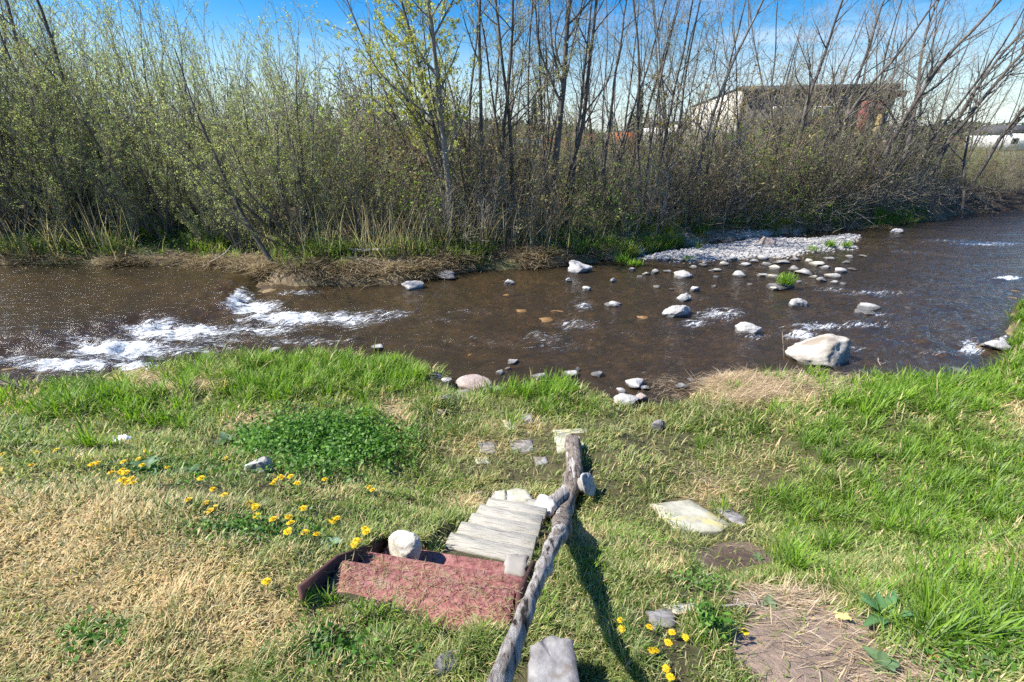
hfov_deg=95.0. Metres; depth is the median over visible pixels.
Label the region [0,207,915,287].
riverbank
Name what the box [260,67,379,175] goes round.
brush shrub
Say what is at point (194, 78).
willow shrub
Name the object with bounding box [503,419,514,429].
flat stone
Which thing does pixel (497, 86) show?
slender tree
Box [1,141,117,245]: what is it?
willow shrub
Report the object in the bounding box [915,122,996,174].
brush shrub
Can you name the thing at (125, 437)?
plastic scrap
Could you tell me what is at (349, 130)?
brush shrub
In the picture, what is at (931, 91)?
slender tree
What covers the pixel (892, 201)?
fallen branch
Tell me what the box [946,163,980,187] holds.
brush shrub
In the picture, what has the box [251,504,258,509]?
dandelion
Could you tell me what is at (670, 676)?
dandelion
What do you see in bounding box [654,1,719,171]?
slender tree
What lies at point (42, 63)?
willow shrub
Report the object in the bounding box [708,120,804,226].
brush shrub
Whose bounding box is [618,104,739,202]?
brush shrub
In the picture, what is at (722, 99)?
bare tree
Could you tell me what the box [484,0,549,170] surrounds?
slender tree
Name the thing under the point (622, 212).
brush shrub
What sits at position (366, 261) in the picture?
fallen branch
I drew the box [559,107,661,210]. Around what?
brush shrub
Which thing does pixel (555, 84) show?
slender tree
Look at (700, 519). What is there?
stone slab
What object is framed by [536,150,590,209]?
brush shrub
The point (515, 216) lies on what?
brush shrub
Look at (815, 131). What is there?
brush shrub
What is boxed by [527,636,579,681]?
square stone
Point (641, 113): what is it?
conifer
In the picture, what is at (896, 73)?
slender tree
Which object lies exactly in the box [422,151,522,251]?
brush shrub
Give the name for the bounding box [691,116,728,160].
brush shrub
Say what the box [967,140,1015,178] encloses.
brush shrub
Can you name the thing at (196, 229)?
willow shrub
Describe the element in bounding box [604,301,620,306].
rock
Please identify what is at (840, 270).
rock
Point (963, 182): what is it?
bare tree
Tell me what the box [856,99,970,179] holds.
brush shrub
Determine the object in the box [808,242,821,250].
grass tuft
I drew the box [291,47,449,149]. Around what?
brush shrub
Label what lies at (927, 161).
brush shrub
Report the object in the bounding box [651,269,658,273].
rock
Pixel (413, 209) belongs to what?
brush shrub
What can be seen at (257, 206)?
willow shrub
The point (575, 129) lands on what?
brush shrub
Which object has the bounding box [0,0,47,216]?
willow shrub
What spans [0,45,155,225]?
willow shrub
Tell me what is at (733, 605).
twig
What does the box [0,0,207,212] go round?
willow shrub
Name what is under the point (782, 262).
rock
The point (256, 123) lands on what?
willow shrub
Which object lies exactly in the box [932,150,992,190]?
brush shrub
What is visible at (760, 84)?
slender tree
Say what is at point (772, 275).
rock
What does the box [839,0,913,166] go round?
slender tree
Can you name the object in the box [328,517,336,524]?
dandelion
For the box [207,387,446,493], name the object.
leafy weeds
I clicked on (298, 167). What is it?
willow shrub
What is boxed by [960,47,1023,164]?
slender tree
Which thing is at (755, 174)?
brush shrub
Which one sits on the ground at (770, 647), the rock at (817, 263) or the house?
the house
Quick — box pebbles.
[614,229,860,262]
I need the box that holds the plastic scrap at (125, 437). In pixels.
[113,434,130,443]
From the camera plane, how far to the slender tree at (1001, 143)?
25.89 m
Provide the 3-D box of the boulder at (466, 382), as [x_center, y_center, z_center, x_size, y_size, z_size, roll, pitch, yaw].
[-0.551,0.622,6.676,0.525,0.201,0.388,11,25,24]
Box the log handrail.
[487,434,595,681]
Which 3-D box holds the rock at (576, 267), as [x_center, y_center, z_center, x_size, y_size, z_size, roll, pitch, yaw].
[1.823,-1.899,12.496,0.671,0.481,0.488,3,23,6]
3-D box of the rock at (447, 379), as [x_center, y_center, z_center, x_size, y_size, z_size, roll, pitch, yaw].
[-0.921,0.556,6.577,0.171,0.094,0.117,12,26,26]
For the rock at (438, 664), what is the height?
0.062 m
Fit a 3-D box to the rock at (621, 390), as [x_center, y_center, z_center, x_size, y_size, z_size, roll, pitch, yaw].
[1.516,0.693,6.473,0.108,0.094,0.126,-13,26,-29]
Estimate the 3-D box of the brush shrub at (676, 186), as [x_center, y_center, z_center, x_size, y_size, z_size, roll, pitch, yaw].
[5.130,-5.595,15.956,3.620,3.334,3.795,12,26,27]
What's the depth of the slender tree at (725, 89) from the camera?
18.83 m
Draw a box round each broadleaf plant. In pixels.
[130,455,160,474]
[169,465,199,476]
[214,431,232,444]
[319,537,341,547]
[752,552,764,560]
[760,594,775,609]
[858,591,913,635]
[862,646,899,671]
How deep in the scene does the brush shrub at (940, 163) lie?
22.60 m
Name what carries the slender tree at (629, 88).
on the ground at (770, 647)
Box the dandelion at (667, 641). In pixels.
[664,639,672,647]
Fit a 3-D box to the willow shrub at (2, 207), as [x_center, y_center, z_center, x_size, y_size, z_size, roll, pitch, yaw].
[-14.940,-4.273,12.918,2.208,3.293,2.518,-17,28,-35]
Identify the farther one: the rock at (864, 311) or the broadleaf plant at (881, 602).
the rock at (864, 311)
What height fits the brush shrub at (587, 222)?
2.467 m
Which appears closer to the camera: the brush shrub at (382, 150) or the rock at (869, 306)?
the rock at (869, 306)
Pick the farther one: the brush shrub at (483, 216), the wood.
the wood
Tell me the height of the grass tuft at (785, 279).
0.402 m
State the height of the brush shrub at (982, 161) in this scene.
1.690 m
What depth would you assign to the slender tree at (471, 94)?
14.71 m
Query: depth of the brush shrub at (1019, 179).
24.21 m
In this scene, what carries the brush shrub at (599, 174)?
on the ground at (770, 647)
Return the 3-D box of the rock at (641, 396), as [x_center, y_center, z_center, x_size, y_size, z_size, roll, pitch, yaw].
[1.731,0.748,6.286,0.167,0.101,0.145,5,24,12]
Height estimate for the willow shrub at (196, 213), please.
5.479 m
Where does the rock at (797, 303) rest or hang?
on the water
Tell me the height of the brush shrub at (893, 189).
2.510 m
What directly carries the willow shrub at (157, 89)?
on the ground at (770, 647)
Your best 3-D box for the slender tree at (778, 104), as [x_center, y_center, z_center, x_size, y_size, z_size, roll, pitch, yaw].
[10.222,-8.957,18.516,2.451,7.056,2.008,-5,24,-12]
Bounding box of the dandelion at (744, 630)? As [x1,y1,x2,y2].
[741,628,748,635]
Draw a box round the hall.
[643,121,688,150]
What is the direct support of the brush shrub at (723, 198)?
on the ground at (770, 647)
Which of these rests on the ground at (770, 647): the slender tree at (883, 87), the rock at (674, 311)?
the slender tree at (883, 87)
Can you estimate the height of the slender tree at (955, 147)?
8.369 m
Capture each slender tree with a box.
[316,0,427,206]
[372,0,433,200]
[384,0,485,201]
[385,9,472,203]
[402,0,515,212]
[445,0,557,210]
[472,1,530,184]
[483,0,546,166]
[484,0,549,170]
[500,0,614,201]
[514,2,565,190]
[522,17,574,173]
[523,0,607,213]
[537,20,572,136]
[541,1,631,159]
[561,0,613,181]
[561,14,635,209]
[567,5,619,167]
[568,0,647,182]
[568,0,699,196]
[576,9,642,166]
[592,12,674,215]
[602,0,686,202]
[617,0,701,198]
[624,1,694,162]
[635,0,722,200]
[639,29,703,159]
[645,4,706,179]
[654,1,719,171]
[669,0,747,171]
[688,10,769,167]
[704,1,777,210]
[714,30,756,158]
[724,36,786,144]
[728,0,804,185]
[731,6,825,197]
[748,12,816,145]
[749,0,851,187]
[750,15,834,159]
[757,13,832,146]
[763,14,824,183]
[769,0,874,149]
[773,13,830,164]
[775,1,855,161]
[798,50,857,163]
[804,0,864,134]
[807,27,864,134]
[821,0,890,163]
[825,51,860,162]
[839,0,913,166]
[852,13,912,147]
[853,0,938,170]
[859,0,947,183]
[861,20,924,159]
[871,0,962,153]
[879,0,1008,167]
[891,33,966,144]
[897,47,947,131]
[916,6,987,170]
[919,0,999,149]
[939,61,968,165]
[941,2,1023,179]
[957,34,1023,154]
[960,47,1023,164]
[988,63,1023,175]
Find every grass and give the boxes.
[0,150,996,271]
[0,296,1023,448]
[0,299,1023,681]
[108,354,426,435]
[423,373,1023,681]
[535,395,1023,680]
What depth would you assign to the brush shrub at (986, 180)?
23.23 m
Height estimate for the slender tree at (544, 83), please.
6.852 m
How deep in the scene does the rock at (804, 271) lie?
12.30 m
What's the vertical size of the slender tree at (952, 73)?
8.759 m
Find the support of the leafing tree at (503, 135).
on the ground at (770, 647)
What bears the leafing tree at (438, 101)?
on the ground at (770, 647)
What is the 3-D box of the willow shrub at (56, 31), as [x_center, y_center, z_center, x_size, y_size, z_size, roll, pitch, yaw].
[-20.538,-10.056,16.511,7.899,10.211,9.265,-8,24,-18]
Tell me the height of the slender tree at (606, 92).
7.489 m
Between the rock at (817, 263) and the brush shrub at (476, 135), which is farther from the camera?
the brush shrub at (476, 135)
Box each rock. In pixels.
[244,456,272,472]
[269,347,279,351]
[371,344,383,349]
[388,530,421,559]
[401,280,423,289]
[430,372,443,378]
[433,650,460,676]
[437,270,455,279]
[441,377,451,383]
[496,369,505,374]
[504,279,515,284]
[508,359,518,363]
[532,373,548,380]
[539,317,553,321]
[563,370,578,376]
[568,260,592,273]
[582,286,590,290]
[591,371,602,377]
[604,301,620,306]
[613,393,638,406]
[616,388,625,393]
[625,378,643,388]
[635,393,647,400]
[639,385,649,389]
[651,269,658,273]
[651,419,664,431]
[662,305,689,317]
[674,270,692,278]
[675,383,689,387]
[676,293,691,301]
[690,286,699,291]
[708,268,721,271]
[719,261,728,265]
[732,270,746,276]
[735,322,761,333]
[739,262,751,265]
[757,255,768,259]
[757,273,768,276]
[761,262,772,265]
[766,274,779,277]
[766,283,794,289]
[769,265,779,268]
[773,260,790,263]
[788,265,799,270]
[788,298,807,307]
[794,268,812,274]
[808,261,825,265]
[816,277,826,281]
[819,265,830,268]
[823,257,835,259]
[824,273,841,278]
[834,267,847,272]
[854,309,874,314]
[857,302,880,310]
[889,228,903,233]
[979,340,1012,350]
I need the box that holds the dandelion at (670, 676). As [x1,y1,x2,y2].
[665,673,674,680]
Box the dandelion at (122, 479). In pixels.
[117,477,126,486]
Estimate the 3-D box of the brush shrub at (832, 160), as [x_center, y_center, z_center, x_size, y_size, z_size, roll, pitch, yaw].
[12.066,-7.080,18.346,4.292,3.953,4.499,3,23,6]
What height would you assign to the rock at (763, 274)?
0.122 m
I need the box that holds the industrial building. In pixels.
[688,83,907,154]
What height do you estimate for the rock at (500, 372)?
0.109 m
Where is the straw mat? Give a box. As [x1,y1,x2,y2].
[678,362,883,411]
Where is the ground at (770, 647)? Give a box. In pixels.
[0,145,1023,681]
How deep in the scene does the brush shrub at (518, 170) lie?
14.35 m
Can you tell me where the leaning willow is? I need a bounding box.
[138,23,273,266]
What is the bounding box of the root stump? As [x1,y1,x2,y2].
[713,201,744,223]
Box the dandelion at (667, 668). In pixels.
[661,663,670,672]
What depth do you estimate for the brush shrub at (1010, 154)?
30.33 m
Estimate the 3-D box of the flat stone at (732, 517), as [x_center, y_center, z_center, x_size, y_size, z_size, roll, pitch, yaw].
[1.807,1.443,3.837,0.181,0.121,0.284,-10,25,-23]
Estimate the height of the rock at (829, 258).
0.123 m
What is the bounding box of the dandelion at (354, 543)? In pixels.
[350,541,356,548]
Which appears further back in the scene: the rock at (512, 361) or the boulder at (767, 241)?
the boulder at (767, 241)
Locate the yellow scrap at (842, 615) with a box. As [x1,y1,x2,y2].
[834,611,850,618]
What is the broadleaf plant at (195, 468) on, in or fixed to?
on the ground at (770, 647)
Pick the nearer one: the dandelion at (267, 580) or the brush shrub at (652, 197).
the dandelion at (267, 580)
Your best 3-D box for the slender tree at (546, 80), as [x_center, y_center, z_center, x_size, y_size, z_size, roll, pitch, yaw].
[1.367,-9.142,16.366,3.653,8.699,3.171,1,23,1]
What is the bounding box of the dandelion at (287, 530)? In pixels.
[283,527,291,535]
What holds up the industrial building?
on the ground at (770, 647)
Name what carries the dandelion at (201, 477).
on the ground at (770, 647)
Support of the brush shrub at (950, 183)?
on the ground at (770, 647)
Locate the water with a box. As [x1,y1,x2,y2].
[0,210,1023,409]
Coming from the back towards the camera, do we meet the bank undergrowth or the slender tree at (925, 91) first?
the slender tree at (925, 91)
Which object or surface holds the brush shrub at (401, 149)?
on the ground at (770, 647)
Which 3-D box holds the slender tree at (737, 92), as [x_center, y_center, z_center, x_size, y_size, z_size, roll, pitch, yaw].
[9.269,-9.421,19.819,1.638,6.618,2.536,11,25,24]
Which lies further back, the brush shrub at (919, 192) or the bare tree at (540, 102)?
the brush shrub at (919, 192)
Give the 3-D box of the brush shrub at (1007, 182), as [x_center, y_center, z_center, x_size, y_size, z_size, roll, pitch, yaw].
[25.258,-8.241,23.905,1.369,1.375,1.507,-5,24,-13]
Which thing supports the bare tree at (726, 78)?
on the ground at (770, 647)
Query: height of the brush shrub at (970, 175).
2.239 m
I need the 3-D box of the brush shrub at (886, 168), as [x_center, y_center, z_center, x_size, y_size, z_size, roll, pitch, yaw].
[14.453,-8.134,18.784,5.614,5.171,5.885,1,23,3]
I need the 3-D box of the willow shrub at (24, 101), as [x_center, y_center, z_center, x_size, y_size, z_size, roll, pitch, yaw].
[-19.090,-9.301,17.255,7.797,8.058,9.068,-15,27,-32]
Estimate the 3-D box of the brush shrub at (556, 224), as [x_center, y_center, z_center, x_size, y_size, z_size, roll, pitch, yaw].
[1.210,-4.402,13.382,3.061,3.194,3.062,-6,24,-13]
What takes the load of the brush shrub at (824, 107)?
on the ground at (770, 647)
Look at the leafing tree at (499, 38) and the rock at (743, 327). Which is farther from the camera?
the leafing tree at (499, 38)
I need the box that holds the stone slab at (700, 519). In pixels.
[649,500,728,535]
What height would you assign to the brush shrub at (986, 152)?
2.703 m
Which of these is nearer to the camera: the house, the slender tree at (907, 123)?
the slender tree at (907, 123)
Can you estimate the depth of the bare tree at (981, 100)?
19.73 m
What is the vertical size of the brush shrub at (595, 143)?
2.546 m
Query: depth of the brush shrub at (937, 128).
21.94 m
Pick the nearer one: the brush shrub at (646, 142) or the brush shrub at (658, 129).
the brush shrub at (646, 142)
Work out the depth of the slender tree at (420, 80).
15.42 m
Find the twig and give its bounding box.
[715,591,766,608]
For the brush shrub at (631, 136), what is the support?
on the ground at (770, 647)
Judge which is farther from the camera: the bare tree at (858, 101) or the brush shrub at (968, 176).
the brush shrub at (968, 176)
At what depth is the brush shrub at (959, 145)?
25.63 m
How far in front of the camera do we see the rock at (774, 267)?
12.79 m
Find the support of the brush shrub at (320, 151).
on the ground at (770, 647)
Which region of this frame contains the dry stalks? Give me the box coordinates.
[0,163,982,264]
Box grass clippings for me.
[312,548,522,642]
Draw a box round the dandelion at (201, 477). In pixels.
[197,475,204,485]
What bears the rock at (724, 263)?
on the ground at (770, 647)
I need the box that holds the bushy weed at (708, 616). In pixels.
[692,597,735,644]
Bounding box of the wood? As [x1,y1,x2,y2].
[112,116,1023,148]
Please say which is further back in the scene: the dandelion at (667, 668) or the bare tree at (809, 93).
the bare tree at (809, 93)
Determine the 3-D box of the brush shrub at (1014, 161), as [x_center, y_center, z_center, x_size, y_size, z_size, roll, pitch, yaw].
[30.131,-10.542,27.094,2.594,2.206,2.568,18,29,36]
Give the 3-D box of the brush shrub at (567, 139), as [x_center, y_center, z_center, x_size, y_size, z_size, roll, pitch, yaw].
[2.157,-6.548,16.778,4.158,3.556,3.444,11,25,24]
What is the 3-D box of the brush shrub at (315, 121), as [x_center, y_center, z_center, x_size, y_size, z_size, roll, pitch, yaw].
[-6.361,-6.532,15.130,5.463,4.800,5.212,-14,27,-30]
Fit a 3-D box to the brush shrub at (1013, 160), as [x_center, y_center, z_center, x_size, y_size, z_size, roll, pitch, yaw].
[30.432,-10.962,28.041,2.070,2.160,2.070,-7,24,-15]
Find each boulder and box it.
[455,374,492,391]
[759,237,775,245]
[785,334,850,368]
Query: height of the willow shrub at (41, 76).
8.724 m
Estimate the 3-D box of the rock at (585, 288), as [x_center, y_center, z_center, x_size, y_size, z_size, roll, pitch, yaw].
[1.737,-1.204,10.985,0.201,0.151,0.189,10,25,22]
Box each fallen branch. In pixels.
[199,241,240,267]
[345,239,386,251]
[345,250,391,268]
[832,165,904,216]
[855,194,941,207]
[889,179,957,211]
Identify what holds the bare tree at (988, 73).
on the ground at (770, 647)
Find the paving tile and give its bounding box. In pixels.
[504,553,528,576]
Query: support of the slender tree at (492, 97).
on the ground at (770, 647)
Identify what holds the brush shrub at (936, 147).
on the ground at (770, 647)
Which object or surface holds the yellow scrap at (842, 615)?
on the ground at (770, 647)
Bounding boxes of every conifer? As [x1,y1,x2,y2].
[527,99,540,135]
[631,91,644,137]
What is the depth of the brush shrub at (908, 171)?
19.77 m
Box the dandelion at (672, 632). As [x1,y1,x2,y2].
[668,629,675,635]
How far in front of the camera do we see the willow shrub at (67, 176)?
12.70 m
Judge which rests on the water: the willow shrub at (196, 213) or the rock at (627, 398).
the rock at (627, 398)
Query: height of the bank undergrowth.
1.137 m
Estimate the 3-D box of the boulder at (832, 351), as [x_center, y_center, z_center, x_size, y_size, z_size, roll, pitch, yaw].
[4.906,0.242,7.464,0.950,0.660,0.713,-6,24,-13]
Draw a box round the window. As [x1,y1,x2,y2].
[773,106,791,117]
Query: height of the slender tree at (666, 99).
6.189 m
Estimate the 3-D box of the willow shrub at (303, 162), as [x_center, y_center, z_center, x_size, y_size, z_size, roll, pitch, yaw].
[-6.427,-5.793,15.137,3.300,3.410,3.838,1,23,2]
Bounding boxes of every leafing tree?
[0,0,74,218]
[0,0,118,216]
[316,0,462,227]
[346,0,491,234]
[460,0,488,220]
[465,0,565,227]
[468,0,577,218]
[487,0,599,226]
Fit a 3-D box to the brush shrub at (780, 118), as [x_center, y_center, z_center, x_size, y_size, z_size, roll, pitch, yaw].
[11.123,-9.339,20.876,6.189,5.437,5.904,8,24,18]
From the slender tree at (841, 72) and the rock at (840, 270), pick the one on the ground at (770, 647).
the slender tree at (841, 72)
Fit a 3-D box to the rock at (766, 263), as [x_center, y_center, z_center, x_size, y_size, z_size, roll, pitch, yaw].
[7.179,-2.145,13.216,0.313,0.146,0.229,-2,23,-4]
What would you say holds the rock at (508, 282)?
on the water
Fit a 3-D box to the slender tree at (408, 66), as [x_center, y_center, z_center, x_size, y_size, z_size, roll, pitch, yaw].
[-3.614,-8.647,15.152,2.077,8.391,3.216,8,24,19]
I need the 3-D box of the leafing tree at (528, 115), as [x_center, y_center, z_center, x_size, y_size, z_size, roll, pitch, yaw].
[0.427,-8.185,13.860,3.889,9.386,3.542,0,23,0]
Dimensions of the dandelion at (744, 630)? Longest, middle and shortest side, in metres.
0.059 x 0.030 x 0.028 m
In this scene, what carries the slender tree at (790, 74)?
on the ground at (770, 647)
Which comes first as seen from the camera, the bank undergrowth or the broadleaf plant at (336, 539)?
the broadleaf plant at (336, 539)
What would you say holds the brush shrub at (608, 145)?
on the ground at (770, 647)
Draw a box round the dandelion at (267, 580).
[261,577,270,586]
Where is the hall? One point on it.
(668, 130)
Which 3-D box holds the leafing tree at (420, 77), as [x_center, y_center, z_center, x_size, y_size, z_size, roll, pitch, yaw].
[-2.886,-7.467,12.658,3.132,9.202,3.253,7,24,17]
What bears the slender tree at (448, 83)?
on the ground at (770, 647)
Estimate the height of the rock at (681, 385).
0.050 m
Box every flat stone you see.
[457,389,469,399]
[474,456,490,463]
[477,441,497,454]
[495,489,506,499]
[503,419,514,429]
[507,488,532,501]
[509,439,534,452]
[520,413,532,423]
[533,456,548,465]
[553,428,589,452]
[645,608,676,630]
[661,603,699,616]
[714,507,746,525]
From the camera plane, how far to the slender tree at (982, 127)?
23.91 m
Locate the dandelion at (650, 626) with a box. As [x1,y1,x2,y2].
[646,624,652,635]
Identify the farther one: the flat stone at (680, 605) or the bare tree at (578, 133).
the bare tree at (578, 133)
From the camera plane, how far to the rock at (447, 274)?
11.81 m
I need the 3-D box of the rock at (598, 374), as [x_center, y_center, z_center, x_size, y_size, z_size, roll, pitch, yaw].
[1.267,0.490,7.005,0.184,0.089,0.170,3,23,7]
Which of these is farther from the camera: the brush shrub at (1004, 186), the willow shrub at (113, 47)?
the brush shrub at (1004, 186)
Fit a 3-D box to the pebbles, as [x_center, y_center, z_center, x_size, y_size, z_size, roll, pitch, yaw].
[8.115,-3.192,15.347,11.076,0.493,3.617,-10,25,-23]
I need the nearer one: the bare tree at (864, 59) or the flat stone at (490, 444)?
the flat stone at (490, 444)
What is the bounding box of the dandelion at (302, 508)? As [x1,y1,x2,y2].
[299,505,305,514]
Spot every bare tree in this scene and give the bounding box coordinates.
[318,33,393,150]
[322,2,392,196]
[493,0,583,211]
[509,0,609,231]
[539,0,637,227]
[592,0,664,221]
[612,0,722,212]
[622,0,744,218]
[628,0,737,201]
[646,0,778,212]
[690,0,779,206]
[751,0,851,197]
[800,0,961,199]
[813,0,918,195]
[854,0,1021,199]
[856,0,944,153]
[856,0,985,193]
[910,4,1023,193]
[921,22,1023,190]
[936,35,1012,217]
[966,92,1023,193]
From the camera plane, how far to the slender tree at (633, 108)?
15.11 m
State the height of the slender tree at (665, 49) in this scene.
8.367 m
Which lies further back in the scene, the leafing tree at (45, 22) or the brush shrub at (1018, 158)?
the brush shrub at (1018, 158)
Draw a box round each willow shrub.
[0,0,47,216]
[0,0,133,226]
[0,0,142,225]
[0,0,147,209]
[0,0,171,176]
[0,0,193,232]
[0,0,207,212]
[0,3,117,181]
[0,16,75,237]
[0,42,119,198]
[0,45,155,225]
[0,142,31,244]
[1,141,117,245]
[3,0,171,186]
[9,0,73,140]
[15,14,207,241]
[48,0,355,250]
[69,19,250,230]
[80,157,176,244]
[84,23,237,189]
[120,0,309,204]
[155,92,275,254]
[164,166,224,244]
[184,25,327,227]
[187,45,278,185]
[215,113,290,231]
[239,91,427,234]
[262,110,363,213]
[300,164,345,238]
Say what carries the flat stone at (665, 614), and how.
on the ground at (770, 647)
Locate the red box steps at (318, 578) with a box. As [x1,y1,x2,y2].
[297,540,535,641]
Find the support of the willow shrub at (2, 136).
on the ground at (770, 647)
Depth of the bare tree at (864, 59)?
18.41 m
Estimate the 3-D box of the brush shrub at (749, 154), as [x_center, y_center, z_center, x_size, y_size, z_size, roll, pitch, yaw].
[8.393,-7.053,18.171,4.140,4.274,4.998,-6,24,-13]
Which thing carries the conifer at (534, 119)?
on the ground at (770, 647)
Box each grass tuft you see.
[614,253,634,262]
[625,257,643,265]
[775,272,797,284]
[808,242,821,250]
[820,237,839,246]
[836,240,852,247]
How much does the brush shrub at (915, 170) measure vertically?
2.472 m
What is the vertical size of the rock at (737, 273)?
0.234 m
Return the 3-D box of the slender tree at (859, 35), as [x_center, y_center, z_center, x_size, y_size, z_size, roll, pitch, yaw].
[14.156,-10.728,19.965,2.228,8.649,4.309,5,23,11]
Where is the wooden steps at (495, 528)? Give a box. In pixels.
[442,492,546,565]
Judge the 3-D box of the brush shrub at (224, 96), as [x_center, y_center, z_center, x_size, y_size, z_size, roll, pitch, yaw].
[-8.869,-7.392,16.331,6.070,5.333,5.791,-18,29,-37]
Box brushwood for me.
[623,164,1012,239]
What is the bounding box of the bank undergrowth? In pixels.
[0,198,898,264]
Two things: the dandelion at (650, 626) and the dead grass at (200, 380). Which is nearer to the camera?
the dandelion at (650, 626)
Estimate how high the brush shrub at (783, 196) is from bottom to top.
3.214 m
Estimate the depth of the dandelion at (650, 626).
1.75 m
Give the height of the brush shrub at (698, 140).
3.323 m
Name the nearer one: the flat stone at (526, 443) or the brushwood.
the flat stone at (526, 443)
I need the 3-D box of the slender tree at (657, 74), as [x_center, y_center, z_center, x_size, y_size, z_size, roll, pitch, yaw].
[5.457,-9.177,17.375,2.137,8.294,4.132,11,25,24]
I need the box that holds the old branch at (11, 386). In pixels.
[0,372,46,397]
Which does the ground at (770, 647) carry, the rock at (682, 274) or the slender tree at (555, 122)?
the slender tree at (555, 122)
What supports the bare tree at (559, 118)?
on the ground at (770, 647)
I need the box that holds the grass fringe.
[284,541,606,674]
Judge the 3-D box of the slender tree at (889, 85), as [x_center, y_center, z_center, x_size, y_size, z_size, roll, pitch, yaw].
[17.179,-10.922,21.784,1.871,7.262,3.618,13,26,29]
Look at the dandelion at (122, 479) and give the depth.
2.60 m
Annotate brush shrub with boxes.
[154,36,345,197]
[166,47,342,174]
[219,50,397,211]
[221,37,399,188]
[241,74,394,222]
[254,62,427,207]
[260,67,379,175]
[264,86,437,213]
[270,100,430,239]
[278,79,407,197]
[281,49,422,136]
[281,92,400,220]
[286,53,406,166]
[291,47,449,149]
[306,54,492,192]
[318,58,467,211]
[321,145,422,247]
[322,140,422,213]
[333,68,450,171]
[335,140,446,238]
[341,115,475,230]
[360,62,489,193]
[362,107,463,204]
[372,153,479,220]
[375,121,461,204]
[388,73,536,209]
[392,105,530,234]
[416,156,501,244]
[419,127,526,231]
[420,61,622,226]
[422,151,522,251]
[429,122,478,160]
[448,103,506,163]
[450,102,552,203]
[451,117,551,226]
[454,143,566,248]
[463,121,495,159]
[472,105,518,154]
[492,113,540,167]
[495,113,540,161]
[495,123,572,202]
[495,125,615,243]
[496,156,566,226]
[509,116,611,220]
[513,114,552,167]
[523,92,587,161]
[527,155,618,241]
[533,104,632,204]
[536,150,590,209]
[537,123,609,206]
[550,94,623,173]
[550,131,663,240]
[554,125,599,167]
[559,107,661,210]
[560,123,652,231]
[581,126,604,156]
[588,124,628,167]
[591,127,685,235]
[591,155,664,221]
[595,155,635,198]
[600,121,648,166]
[600,125,642,164]
[607,123,717,226]
[613,120,651,161]
[614,117,710,208]
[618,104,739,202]
[626,110,677,156]
[629,114,685,169]
[632,59,797,225]
[635,126,740,231]
[637,145,718,207]
[653,117,713,160]
[658,77,775,226]
[664,53,850,218]
[672,114,763,194]
[675,104,821,209]
[679,146,766,226]
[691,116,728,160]
[693,61,853,190]
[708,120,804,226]
[741,115,816,203]
[743,114,794,167]
[744,95,827,188]
[745,100,869,211]
[746,137,864,221]
[750,100,870,192]
[757,84,867,193]
[765,109,899,207]
[767,60,904,180]
[767,103,899,214]
[796,65,987,206]
[819,130,890,197]
[828,102,938,182]
[831,159,880,201]
[839,145,914,207]
[843,86,969,191]
[851,142,913,198]
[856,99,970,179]
[860,139,925,195]
[871,85,997,176]
[889,137,941,191]
[894,135,950,182]
[894,159,935,202]
[898,156,945,194]
[908,133,963,184]
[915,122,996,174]
[917,135,988,181]
[922,127,985,170]
[926,158,959,188]
[928,144,980,191]
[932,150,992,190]
[932,165,965,197]
[936,147,994,194]
[942,138,1014,184]
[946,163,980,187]
[947,138,987,168]
[953,129,1001,162]
[966,152,1006,177]
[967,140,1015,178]
[970,152,1009,174]
[971,134,1023,183]
[971,158,1017,194]
[982,159,1022,195]
[991,141,1023,170]
[992,166,1022,193]
[994,139,1023,176]
[994,150,1023,193]
[1001,146,1023,177]
[1004,135,1023,181]
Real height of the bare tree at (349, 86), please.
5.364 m
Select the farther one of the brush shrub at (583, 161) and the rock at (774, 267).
the brush shrub at (583, 161)
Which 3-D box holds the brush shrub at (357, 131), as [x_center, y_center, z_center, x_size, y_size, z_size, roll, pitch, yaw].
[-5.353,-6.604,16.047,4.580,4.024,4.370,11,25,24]
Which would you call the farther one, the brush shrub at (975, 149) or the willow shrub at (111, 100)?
the brush shrub at (975, 149)
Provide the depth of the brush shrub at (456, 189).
13.03 m
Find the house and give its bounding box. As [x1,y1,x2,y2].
[964,125,1023,150]
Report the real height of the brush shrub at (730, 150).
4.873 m
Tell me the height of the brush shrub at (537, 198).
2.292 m
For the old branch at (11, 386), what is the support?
on the ground at (770, 647)
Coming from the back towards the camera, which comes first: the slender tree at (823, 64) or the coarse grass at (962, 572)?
the slender tree at (823, 64)
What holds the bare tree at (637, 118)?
on the ground at (770, 647)
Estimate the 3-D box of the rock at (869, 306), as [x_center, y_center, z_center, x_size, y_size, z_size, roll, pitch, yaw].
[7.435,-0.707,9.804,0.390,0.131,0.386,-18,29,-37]
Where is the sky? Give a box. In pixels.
[0,0,1023,133]
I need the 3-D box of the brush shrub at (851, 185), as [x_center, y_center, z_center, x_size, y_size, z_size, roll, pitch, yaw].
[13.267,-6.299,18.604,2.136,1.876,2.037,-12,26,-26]
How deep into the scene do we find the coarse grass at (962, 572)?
3.33 m
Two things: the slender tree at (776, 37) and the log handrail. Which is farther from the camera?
the slender tree at (776, 37)
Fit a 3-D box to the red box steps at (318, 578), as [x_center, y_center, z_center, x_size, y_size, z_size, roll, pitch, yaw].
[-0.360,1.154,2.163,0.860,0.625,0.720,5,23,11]
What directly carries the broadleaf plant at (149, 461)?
on the ground at (770, 647)
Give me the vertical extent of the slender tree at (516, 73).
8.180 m
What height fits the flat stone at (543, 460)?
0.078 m

